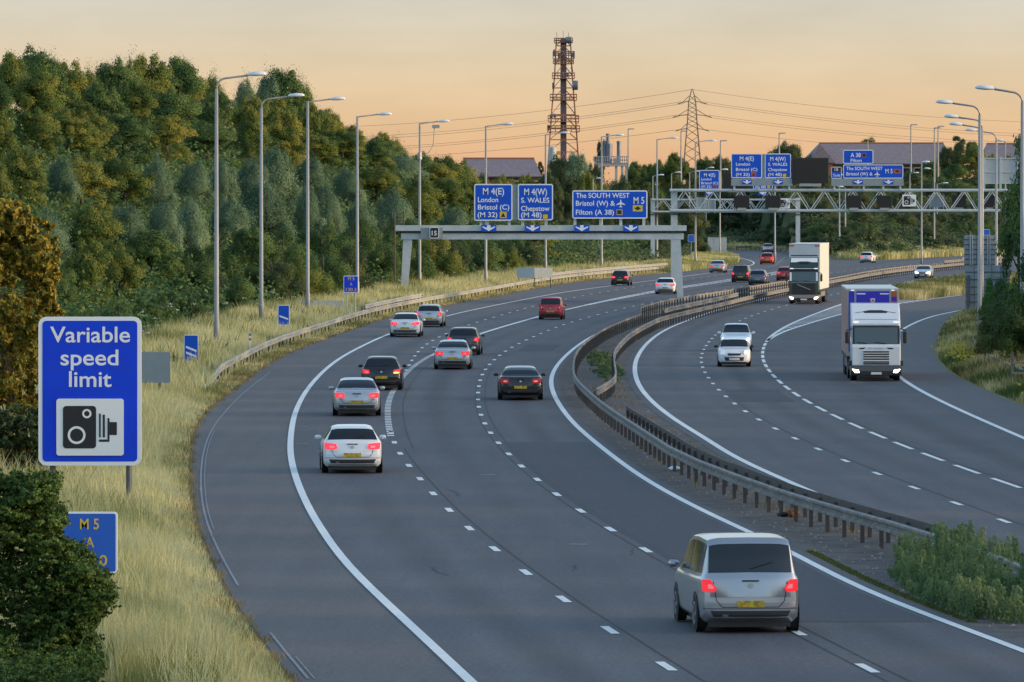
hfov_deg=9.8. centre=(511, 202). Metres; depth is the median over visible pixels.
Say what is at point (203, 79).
broadleaf tree
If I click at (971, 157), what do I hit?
broadleaf tree
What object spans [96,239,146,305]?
broadleaf tree
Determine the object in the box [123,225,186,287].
broadleaf tree
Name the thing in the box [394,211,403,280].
signal pole
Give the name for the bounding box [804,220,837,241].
shrub
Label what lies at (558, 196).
broadleaf tree
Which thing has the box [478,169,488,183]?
broadleaf tree
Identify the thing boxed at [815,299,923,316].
slip nose tarmac
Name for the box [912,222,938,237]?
shrub
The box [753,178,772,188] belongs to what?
direction sign
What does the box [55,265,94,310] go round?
shrub
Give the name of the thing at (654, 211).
truss gantry
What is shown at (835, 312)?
chevron bars
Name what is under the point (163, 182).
willow tree
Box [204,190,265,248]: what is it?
willow tree
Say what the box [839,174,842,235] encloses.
lamp post
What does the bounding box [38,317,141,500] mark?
speed sign
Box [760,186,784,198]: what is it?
shrub
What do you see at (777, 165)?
direction sign
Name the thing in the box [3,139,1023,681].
ground
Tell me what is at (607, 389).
guard rail
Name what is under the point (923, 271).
car
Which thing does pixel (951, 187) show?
shrub
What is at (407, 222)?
broadleaf tree
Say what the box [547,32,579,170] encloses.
telecom tower
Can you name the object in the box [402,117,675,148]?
power line
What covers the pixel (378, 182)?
broadleaf tree
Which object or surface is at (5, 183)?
broadleaf tree
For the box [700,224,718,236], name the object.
broadleaf tree
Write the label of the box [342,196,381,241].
willow tree
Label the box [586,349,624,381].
reserve weeds
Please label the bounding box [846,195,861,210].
lane signal
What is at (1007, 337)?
shrub
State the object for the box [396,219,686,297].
portal gantry
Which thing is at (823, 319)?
edge line
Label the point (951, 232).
bank undergrowth
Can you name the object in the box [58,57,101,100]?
broadleaf tree
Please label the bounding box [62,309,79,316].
shrub
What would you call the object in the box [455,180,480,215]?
broadleaf tree
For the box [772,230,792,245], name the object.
shrub
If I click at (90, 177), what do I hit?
broadleaf tree
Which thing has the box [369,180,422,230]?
willow tree
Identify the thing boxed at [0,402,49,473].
hedge bush
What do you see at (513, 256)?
shrub
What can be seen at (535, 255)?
shrub
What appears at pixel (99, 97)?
broadleaf tree
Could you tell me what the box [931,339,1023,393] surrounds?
yellow flowers
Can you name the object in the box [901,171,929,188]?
broadleaf tree
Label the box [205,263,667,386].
guard rail
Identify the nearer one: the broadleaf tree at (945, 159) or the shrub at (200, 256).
the shrub at (200, 256)
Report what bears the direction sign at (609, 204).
attached to the portal gantry at (674, 233)
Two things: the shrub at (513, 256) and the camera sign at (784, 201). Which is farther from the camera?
the camera sign at (784, 201)
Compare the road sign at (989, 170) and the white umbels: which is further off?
the road sign at (989, 170)
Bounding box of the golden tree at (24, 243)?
[0,198,66,421]
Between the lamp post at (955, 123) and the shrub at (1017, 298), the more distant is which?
the lamp post at (955, 123)
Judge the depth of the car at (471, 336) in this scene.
321.65 m
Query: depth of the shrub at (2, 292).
309.59 m
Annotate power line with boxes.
[347,90,686,126]
[365,102,677,136]
[393,103,683,137]
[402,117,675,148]
[410,129,678,156]
[412,115,674,145]
[693,89,1015,121]
[701,103,1009,135]
[705,129,818,142]
[707,102,1020,133]
[709,117,977,143]
[710,115,1001,141]
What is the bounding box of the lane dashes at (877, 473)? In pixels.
[700,273,1011,522]
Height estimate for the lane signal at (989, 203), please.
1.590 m
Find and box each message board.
[723,172,750,188]
[792,158,828,185]
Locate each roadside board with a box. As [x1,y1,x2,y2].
[302,301,342,308]
[517,268,551,287]
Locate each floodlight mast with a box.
[627,128,633,166]
[680,131,686,186]
[720,140,726,169]
[778,133,785,153]
[910,124,916,176]
[933,127,940,181]
[937,126,943,180]
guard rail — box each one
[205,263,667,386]
[572,255,1021,577]
[593,257,1002,400]
[626,406,1022,557]
[736,246,783,250]
[972,334,1022,371]
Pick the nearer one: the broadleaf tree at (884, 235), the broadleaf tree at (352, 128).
the broadleaf tree at (352, 128)
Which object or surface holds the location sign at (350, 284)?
on the ground at (765, 219)
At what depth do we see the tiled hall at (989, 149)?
1427.78 m
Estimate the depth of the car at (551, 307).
419.48 m
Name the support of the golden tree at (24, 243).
on the ground at (765, 219)
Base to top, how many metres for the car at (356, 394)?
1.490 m
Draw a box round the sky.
[0,0,1023,184]
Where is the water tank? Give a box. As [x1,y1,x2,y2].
[549,146,559,169]
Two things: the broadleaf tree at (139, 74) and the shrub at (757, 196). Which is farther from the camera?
the shrub at (757, 196)
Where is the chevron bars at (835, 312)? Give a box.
[777,300,926,331]
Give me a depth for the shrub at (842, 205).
1049.76 m
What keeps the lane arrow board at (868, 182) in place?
on the truss gantry at (673, 210)
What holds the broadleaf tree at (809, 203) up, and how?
on the ground at (765, 219)
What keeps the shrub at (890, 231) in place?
on the ground at (765, 219)
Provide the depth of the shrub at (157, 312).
355.65 m
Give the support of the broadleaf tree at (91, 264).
on the ground at (765, 219)
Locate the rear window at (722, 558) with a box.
[708,544,790,572]
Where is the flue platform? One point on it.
(607, 156)
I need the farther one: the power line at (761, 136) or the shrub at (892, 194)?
the power line at (761, 136)
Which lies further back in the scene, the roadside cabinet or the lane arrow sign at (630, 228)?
the roadside cabinet
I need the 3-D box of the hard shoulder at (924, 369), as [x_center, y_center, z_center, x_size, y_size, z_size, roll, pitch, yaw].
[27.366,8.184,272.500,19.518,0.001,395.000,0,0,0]
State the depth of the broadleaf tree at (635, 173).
1268.85 m
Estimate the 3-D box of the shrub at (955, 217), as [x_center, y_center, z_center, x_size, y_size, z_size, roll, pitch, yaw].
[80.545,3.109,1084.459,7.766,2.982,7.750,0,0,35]
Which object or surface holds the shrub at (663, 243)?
on the ground at (765, 219)
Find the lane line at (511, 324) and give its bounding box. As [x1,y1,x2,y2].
[429,305,585,355]
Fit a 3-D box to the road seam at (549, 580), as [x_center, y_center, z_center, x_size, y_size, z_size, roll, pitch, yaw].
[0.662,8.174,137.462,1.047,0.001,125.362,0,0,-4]
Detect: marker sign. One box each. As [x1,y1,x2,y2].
[688,235,693,260]
[984,229,989,234]
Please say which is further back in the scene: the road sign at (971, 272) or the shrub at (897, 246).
the shrub at (897, 246)
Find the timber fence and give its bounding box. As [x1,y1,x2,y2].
[1011,353,1023,381]
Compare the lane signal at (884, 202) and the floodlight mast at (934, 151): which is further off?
the floodlight mast at (934, 151)
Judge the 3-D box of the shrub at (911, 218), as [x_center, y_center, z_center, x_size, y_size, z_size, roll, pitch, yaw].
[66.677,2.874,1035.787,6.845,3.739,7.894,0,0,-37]
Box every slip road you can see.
[726,250,781,263]
[829,294,964,317]
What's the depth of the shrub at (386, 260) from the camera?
528.79 m
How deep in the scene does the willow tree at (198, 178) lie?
519.32 m
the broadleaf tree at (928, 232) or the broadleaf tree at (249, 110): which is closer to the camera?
the broadleaf tree at (249, 110)
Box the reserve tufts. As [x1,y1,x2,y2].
[570,320,906,586]
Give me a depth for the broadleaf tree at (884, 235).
922.92 m
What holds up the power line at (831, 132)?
hanging from the electricity pylon
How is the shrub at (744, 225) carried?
on the ground at (765, 219)
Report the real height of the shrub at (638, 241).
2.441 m
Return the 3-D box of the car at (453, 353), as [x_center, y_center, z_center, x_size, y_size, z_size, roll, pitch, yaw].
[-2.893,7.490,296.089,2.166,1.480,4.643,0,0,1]
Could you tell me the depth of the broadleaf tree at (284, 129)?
633.10 m
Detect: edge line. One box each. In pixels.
[287,258,754,681]
[549,297,1023,652]
[633,261,1015,491]
[765,304,839,340]
[767,295,958,339]
[900,310,1023,438]
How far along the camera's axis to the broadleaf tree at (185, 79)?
634.26 m
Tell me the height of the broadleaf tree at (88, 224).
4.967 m
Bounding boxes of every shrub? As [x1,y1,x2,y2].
[0,286,23,324]
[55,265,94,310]
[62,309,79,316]
[77,308,104,316]
[98,299,146,333]
[124,297,164,327]
[147,295,179,322]
[155,244,220,294]
[161,289,209,319]
[178,285,227,310]
[181,241,248,286]
[195,273,257,309]
[239,257,288,297]
[250,256,310,302]
[264,225,319,269]
[273,252,337,296]
[292,219,355,265]
[303,252,355,295]
[319,240,375,289]
[326,214,378,257]
[350,220,416,260]
[360,234,401,283]
[381,243,438,280]
[410,239,467,276]
[430,239,472,257]
[432,239,471,273]
[449,220,493,255]
[456,239,506,272]
[491,239,529,249]
[496,245,526,270]
[503,240,543,267]
[549,207,576,224]
[566,211,595,224]
[578,220,590,224]
[592,219,622,224]
[613,219,631,224]
[629,239,643,248]
[634,239,670,254]
[643,185,664,223]
[648,186,669,219]
[681,226,711,251]
[696,187,718,196]
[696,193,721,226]
[721,228,749,236]
[739,222,757,232]
[742,213,751,222]
[749,193,763,208]
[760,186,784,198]
[764,214,782,229]
[769,193,795,215]
[770,223,788,236]
[772,186,801,201]
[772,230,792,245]
[786,216,814,230]
[791,226,817,237]
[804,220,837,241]
[811,233,835,242]
[812,199,838,217]
[819,176,832,188]
[821,192,844,201]
[822,242,836,253]
[828,222,854,237]
[837,201,859,212]
[842,186,867,196]
[845,222,882,236]
[852,227,880,243]
[866,188,886,200]
[873,188,901,199]
[878,228,895,237]
[882,212,917,226]
[885,240,916,252]
[892,196,918,216]
[897,187,923,203]
[898,232,918,241]
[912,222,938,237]
[913,202,941,215]
[913,212,938,225]
[915,175,950,183]
[922,181,946,188]
[930,221,947,235]
[932,237,963,247]
[935,184,971,200]
[944,178,974,188]
[945,220,977,235]
[947,213,973,226]
[954,204,970,213]
[958,212,992,226]
[962,184,977,201]
[963,173,990,188]
[966,201,991,214]
[967,218,994,232]
[970,296,1023,359]
[973,288,1011,336]
[982,275,1011,305]
[984,184,1008,201]
[984,216,1003,227]
[989,249,1023,324]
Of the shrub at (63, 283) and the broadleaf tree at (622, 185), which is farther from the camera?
the broadleaf tree at (622, 185)
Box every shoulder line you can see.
[200,372,309,678]
[204,431,314,678]
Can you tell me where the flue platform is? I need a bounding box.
[594,134,627,182]
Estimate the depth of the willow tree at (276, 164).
561.05 m
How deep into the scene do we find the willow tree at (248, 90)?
663.61 m
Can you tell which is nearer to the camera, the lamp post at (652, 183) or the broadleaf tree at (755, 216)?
the lamp post at (652, 183)
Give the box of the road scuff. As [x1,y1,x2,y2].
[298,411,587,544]
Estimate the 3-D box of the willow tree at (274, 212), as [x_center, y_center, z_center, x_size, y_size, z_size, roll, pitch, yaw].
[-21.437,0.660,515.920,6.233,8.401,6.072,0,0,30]
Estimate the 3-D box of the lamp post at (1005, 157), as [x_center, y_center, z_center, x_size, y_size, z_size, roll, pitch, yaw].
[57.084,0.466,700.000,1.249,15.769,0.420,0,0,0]
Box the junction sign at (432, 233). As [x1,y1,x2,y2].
[421,227,442,238]
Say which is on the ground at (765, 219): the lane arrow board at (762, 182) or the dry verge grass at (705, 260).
the dry verge grass at (705, 260)
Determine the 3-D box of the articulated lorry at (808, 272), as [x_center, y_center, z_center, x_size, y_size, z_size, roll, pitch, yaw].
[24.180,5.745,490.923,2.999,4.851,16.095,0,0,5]
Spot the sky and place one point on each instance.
(415, 61)
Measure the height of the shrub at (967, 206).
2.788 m
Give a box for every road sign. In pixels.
[142,352,169,386]
[964,235,1009,309]
[984,157,1000,188]
[1001,157,1017,188]
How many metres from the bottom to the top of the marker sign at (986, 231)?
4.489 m
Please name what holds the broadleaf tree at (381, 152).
on the ground at (765, 219)
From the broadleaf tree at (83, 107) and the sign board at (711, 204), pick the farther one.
the sign board at (711, 204)
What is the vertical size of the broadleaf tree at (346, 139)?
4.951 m
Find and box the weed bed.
[886,519,1023,623]
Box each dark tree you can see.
[990,181,1019,302]
[993,129,1020,295]
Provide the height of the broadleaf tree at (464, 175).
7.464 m
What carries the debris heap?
on the central reserve
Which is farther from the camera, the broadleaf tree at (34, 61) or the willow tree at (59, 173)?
the broadleaf tree at (34, 61)
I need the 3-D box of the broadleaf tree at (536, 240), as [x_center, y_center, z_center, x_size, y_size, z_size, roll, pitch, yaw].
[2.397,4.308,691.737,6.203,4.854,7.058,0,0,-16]
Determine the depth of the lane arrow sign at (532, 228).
509.33 m
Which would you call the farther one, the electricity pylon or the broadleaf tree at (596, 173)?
the electricity pylon
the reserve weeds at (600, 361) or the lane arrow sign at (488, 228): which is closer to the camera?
the reserve weeds at (600, 361)
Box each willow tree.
[32,196,73,265]
[42,149,82,208]
[106,194,148,249]
[137,145,179,212]
[144,191,188,250]
[171,152,214,206]
[172,185,211,257]
[203,151,242,206]
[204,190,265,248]
[230,66,257,133]
[234,151,275,204]
[234,167,297,240]
[237,137,305,215]
[251,64,283,124]
[290,176,326,246]
[292,153,330,195]
[313,173,349,238]
[330,163,368,209]
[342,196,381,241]
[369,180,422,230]
[386,148,431,183]
[438,201,469,224]
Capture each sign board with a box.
[696,197,705,212]
[707,200,715,208]
[929,195,944,208]
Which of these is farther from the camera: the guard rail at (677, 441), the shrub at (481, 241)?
the shrub at (481, 241)
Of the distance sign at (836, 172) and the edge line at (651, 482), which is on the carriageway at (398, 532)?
the edge line at (651, 482)
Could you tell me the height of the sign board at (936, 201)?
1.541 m
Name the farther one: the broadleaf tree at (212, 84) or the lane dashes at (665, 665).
the broadleaf tree at (212, 84)
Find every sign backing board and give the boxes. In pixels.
[512,184,518,219]
[762,154,764,177]
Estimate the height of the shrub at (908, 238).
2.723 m
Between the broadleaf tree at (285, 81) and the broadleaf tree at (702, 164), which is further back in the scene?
the broadleaf tree at (702, 164)
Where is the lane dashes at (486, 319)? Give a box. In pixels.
[405,257,784,370]
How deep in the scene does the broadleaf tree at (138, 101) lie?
564.96 m
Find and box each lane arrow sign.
[481,225,495,231]
[525,225,539,231]
[574,225,588,231]
[623,225,637,231]
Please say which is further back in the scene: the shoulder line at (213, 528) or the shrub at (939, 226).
the shrub at (939, 226)
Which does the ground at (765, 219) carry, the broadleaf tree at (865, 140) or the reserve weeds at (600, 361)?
the broadleaf tree at (865, 140)
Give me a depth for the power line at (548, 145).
2054.90 m
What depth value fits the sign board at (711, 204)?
759.10 m
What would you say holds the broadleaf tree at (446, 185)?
on the ground at (765, 219)
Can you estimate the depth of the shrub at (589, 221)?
946.00 m
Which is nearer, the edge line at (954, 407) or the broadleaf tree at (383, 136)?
the edge line at (954, 407)
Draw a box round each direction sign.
[474,184,512,220]
[518,184,552,219]
[572,190,646,218]
[699,170,718,188]
[731,154,761,177]
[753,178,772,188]
[765,154,790,177]
[843,150,872,163]
[843,165,902,177]
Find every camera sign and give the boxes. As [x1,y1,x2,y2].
[781,198,789,207]
[902,195,915,205]
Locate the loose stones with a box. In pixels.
[565,358,1019,626]
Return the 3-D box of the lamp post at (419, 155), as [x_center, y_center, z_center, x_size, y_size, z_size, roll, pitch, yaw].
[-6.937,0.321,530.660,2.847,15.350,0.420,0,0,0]
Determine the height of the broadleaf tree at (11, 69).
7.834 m
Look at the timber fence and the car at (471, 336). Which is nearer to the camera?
the timber fence
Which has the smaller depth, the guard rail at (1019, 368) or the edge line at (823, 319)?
the guard rail at (1019, 368)
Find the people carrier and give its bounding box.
[668,532,799,631]
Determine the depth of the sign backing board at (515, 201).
509.48 m
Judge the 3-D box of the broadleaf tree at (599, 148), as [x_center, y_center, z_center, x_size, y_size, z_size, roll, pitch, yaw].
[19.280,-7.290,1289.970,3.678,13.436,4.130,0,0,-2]
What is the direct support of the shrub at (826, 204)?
on the ground at (765, 219)
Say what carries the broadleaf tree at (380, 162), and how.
on the ground at (765, 219)
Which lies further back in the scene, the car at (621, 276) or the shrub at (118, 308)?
the car at (621, 276)
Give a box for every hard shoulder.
[193,259,751,681]
[901,311,1023,435]
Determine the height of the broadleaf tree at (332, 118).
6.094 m
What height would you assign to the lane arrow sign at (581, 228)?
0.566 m
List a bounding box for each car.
[315,424,385,472]
[329,377,384,415]
[358,356,406,389]
[389,312,424,336]
[415,304,447,326]
[432,340,475,368]
[445,327,484,354]
[494,366,545,399]
[538,297,566,318]
[611,270,632,285]
[655,277,676,293]
[709,260,727,272]
[714,338,753,366]
[717,323,754,350]
[731,265,750,281]
[749,270,770,284]
[759,252,774,263]
[761,243,773,252]
[776,267,788,280]
[860,252,876,262]
[913,265,933,278]
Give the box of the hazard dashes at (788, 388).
[761,340,1022,487]
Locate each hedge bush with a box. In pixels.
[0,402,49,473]
[0,466,121,681]
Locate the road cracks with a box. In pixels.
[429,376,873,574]
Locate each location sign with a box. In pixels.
[62,512,117,611]
[343,276,357,311]
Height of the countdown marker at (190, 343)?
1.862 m
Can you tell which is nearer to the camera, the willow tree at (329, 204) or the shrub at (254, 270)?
the shrub at (254, 270)
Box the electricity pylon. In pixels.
[674,89,711,181]
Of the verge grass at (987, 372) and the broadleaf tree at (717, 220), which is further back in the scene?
the broadleaf tree at (717, 220)
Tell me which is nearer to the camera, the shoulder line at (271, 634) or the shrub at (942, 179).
the shoulder line at (271, 634)
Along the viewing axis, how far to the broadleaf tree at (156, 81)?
608.54 m
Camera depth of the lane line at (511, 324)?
402.13 m
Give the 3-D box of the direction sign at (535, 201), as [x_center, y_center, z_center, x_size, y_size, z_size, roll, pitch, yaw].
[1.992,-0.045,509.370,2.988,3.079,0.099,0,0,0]
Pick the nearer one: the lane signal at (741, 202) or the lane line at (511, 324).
the lane line at (511, 324)
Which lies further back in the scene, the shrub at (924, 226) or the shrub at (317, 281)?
the shrub at (924, 226)
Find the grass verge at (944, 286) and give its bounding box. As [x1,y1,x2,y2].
[882,273,1017,299]
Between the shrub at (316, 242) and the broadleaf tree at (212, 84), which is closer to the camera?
the shrub at (316, 242)
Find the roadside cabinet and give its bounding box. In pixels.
[707,237,726,251]
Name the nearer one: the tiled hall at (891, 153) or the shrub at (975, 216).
the shrub at (975, 216)
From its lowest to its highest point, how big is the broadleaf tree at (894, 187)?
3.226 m
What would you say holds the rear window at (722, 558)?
in the people carrier
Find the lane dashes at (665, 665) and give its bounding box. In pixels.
[389,431,676,669]
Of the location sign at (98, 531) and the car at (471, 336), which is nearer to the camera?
the location sign at (98, 531)
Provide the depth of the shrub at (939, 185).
1240.92 m
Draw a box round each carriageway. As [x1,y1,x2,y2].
[286,252,1023,681]
[627,314,1023,553]
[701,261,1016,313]
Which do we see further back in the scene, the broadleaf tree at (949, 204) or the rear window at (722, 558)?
the broadleaf tree at (949, 204)
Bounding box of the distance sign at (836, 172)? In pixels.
[831,167,841,178]
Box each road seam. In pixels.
[402,360,433,447]
[404,448,705,681]
[475,319,888,681]
[484,366,911,681]
[725,391,1022,524]
[810,399,1022,485]
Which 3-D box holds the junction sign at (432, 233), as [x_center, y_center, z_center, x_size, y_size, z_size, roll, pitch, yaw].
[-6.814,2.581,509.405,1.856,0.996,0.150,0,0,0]
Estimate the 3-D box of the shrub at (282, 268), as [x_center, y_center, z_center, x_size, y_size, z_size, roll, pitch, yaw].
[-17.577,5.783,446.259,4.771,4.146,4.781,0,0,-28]
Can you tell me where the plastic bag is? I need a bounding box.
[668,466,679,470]
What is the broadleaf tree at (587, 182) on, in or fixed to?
on the ground at (765, 219)
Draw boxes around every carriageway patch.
[503,442,931,621]
[518,344,561,350]
[726,390,794,401]
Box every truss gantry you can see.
[650,198,800,257]
[669,189,1009,279]
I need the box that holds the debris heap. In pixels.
[777,507,799,516]
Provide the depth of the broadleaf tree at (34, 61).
540.99 m
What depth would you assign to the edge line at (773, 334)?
405.46 m
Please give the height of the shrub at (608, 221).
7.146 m
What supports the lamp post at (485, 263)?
on the ground at (765, 219)
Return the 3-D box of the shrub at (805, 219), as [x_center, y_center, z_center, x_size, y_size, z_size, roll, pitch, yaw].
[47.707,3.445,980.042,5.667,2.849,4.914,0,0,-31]
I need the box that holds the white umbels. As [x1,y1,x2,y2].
[140,263,507,333]
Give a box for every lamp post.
[213,71,265,340]
[259,93,304,319]
[305,97,344,309]
[356,112,391,292]
[417,119,449,280]
[484,122,512,282]
[544,131,569,267]
[600,134,623,264]
[652,174,663,197]
[656,137,677,256]
[689,170,699,205]
[694,139,715,260]
[719,168,727,252]
[774,178,775,261]
[837,186,845,225]
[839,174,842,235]
[920,161,929,263]
[924,167,934,244]
[936,99,981,326]
[944,114,983,297]
[949,122,983,230]
[965,128,997,265]
[975,85,1023,292]
[997,139,1005,223]
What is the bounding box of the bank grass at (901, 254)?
[705,234,1003,259]
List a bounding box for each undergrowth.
[0,103,670,336]
[351,162,690,263]
[553,173,1008,256]
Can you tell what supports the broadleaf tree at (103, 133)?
on the ground at (765, 219)
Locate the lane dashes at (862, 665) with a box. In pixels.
[476,269,878,671]
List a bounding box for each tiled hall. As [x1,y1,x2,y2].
[463,157,541,183]
[805,142,944,178]
[984,143,1019,162]
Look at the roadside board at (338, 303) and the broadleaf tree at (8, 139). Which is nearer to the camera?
the roadside board at (338, 303)
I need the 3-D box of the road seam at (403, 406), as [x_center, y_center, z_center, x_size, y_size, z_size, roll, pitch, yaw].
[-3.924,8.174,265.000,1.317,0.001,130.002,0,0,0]
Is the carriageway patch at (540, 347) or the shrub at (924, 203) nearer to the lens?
the carriageway patch at (540, 347)
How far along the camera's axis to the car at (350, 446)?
181.06 m
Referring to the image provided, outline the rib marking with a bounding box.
[385,358,427,435]
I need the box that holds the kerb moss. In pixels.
[804,549,978,622]
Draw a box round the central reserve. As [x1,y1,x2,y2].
[559,258,1023,643]
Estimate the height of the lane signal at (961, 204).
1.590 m
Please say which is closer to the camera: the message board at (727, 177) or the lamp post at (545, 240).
the lamp post at (545, 240)
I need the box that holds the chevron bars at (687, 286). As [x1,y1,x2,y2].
[632,274,775,296]
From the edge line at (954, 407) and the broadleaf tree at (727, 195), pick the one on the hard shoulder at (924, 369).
the edge line at (954, 407)
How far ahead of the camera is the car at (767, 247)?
981.59 m
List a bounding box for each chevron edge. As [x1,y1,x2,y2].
[586,272,772,304]
[588,274,773,304]
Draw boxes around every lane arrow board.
[731,179,792,189]
[831,179,903,189]
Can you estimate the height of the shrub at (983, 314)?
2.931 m
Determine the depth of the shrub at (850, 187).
1111.07 m
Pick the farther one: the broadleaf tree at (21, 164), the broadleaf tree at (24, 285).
the broadleaf tree at (21, 164)
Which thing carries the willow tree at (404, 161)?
on the ground at (765, 219)
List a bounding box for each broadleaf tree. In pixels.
[0,48,30,124]
[0,79,18,130]
[0,109,21,161]
[0,147,48,206]
[0,162,17,200]
[3,251,59,302]
[8,66,72,141]
[9,105,64,163]
[11,43,69,120]
[48,105,97,159]
[49,44,67,101]
[51,154,119,213]
[57,89,98,123]
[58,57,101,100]
[60,235,114,308]
[61,113,120,161]
[65,204,128,251]
[81,80,132,127]
[83,60,107,120]
[94,54,145,100]
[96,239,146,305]
[98,112,158,165]
[98,154,156,211]
[114,77,160,144]
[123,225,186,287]
[124,45,150,108]
[125,50,181,96]
[136,111,198,165]
[141,85,206,147]
[159,55,208,134]
[180,119,242,166]
[183,66,212,119]
[190,89,238,137]
[205,62,232,128]
[219,224,280,274]
[228,93,270,133]
[228,116,276,168]
[255,94,298,136]
[257,64,314,111]
[263,109,309,166]
[274,127,343,165]
[291,100,329,134]
[295,65,320,111]
[311,124,368,158]
[313,129,367,168]
[319,106,344,154]
[344,124,368,159]
[351,138,400,176]
[353,133,398,169]
[355,165,406,207]
[372,131,403,158]
[380,217,435,260]
[391,131,415,162]
[401,175,448,204]
[404,186,443,239]
[410,150,437,167]
[421,160,462,184]
[428,177,473,215]
[433,154,455,164]
[435,158,475,183]
[455,158,481,183]
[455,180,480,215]
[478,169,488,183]
[492,172,515,183]
[510,220,561,254]
[516,173,538,183]
[536,160,543,179]
[537,169,554,215]
[542,170,566,221]
[546,152,574,210]
[556,172,579,224]
[561,149,591,213]
[577,169,596,223]
[581,163,605,189]
[593,140,608,173]
[597,182,608,189]
[609,173,630,223]
[623,160,647,189]
[628,214,650,224]
[637,163,660,192]
[647,158,670,194]
[655,150,689,197]
[655,213,681,224]
[666,177,698,220]
[677,205,709,244]
[679,161,698,188]
[693,155,716,186]
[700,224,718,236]
[702,235,726,242]
[710,153,730,175]
[711,214,724,231]
[714,187,742,230]
[717,216,744,232]
[738,235,772,242]
[747,213,761,224]
[758,233,778,243]
[767,139,803,172]
[793,201,814,216]
[798,186,823,202]
[800,236,821,242]
[827,216,851,226]
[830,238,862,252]
[834,235,852,242]
[846,212,875,228]
[850,192,876,214]
[861,135,875,141]
[862,243,891,252]
[874,232,894,241]
[885,178,907,188]
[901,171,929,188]
[910,237,944,247]
[913,228,947,239]
[918,161,943,180]
[920,181,940,201]
[927,213,952,225]
[928,200,952,212]
[935,144,957,181]
[940,162,969,180]
[947,135,976,178]
[958,143,988,178]
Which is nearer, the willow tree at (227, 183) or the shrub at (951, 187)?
the willow tree at (227, 183)
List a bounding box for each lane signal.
[734,195,749,210]
[765,195,780,210]
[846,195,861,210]
[877,195,891,210]
[952,195,965,208]
[984,195,994,208]
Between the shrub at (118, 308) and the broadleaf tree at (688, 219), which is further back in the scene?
the broadleaf tree at (688, 219)
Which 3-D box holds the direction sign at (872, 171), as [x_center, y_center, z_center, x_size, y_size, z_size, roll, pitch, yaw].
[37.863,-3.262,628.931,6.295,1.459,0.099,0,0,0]
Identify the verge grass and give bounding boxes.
[0,259,686,681]
[553,248,740,272]
[936,306,1023,404]
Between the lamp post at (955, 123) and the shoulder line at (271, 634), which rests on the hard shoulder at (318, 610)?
the shoulder line at (271, 634)
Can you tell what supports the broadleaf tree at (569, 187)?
on the ground at (765, 219)
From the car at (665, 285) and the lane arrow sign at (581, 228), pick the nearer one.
the lane arrow sign at (581, 228)
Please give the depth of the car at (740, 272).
615.14 m
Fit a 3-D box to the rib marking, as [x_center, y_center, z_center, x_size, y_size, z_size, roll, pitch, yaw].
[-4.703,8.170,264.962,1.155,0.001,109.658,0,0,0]
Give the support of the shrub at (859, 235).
on the ground at (765, 219)
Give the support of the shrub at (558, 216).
on the ground at (765, 219)
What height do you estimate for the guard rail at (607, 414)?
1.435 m
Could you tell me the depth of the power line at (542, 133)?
2069.81 m
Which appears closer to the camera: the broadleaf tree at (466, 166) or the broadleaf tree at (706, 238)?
the broadleaf tree at (466, 166)
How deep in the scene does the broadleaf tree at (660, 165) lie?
1269.69 m
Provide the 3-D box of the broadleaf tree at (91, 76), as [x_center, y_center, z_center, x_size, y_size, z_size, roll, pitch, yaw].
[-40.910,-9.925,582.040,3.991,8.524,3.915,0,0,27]
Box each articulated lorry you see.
[785,243,828,303]
[841,285,906,379]
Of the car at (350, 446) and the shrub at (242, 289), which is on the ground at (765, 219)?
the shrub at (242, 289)
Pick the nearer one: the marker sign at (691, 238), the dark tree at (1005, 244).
the dark tree at (1005, 244)
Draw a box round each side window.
[681,539,695,568]
[690,540,706,572]
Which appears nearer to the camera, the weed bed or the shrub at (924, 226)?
the weed bed
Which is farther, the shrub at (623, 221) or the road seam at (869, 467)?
the shrub at (623, 221)
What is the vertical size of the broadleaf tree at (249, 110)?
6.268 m
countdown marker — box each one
[184,335,197,360]
[278,305,289,326]
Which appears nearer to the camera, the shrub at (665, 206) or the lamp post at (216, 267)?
the lamp post at (216, 267)
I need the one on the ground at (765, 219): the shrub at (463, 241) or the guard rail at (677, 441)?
the shrub at (463, 241)
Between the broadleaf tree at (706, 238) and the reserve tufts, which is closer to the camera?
the reserve tufts
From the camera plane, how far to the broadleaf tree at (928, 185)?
1174.98 m
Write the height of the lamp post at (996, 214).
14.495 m
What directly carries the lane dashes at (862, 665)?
on the carriageway at (398, 532)
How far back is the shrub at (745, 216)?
1147.13 m
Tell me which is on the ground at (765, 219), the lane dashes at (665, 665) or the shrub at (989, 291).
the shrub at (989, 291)
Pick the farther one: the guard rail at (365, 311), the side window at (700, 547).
the guard rail at (365, 311)

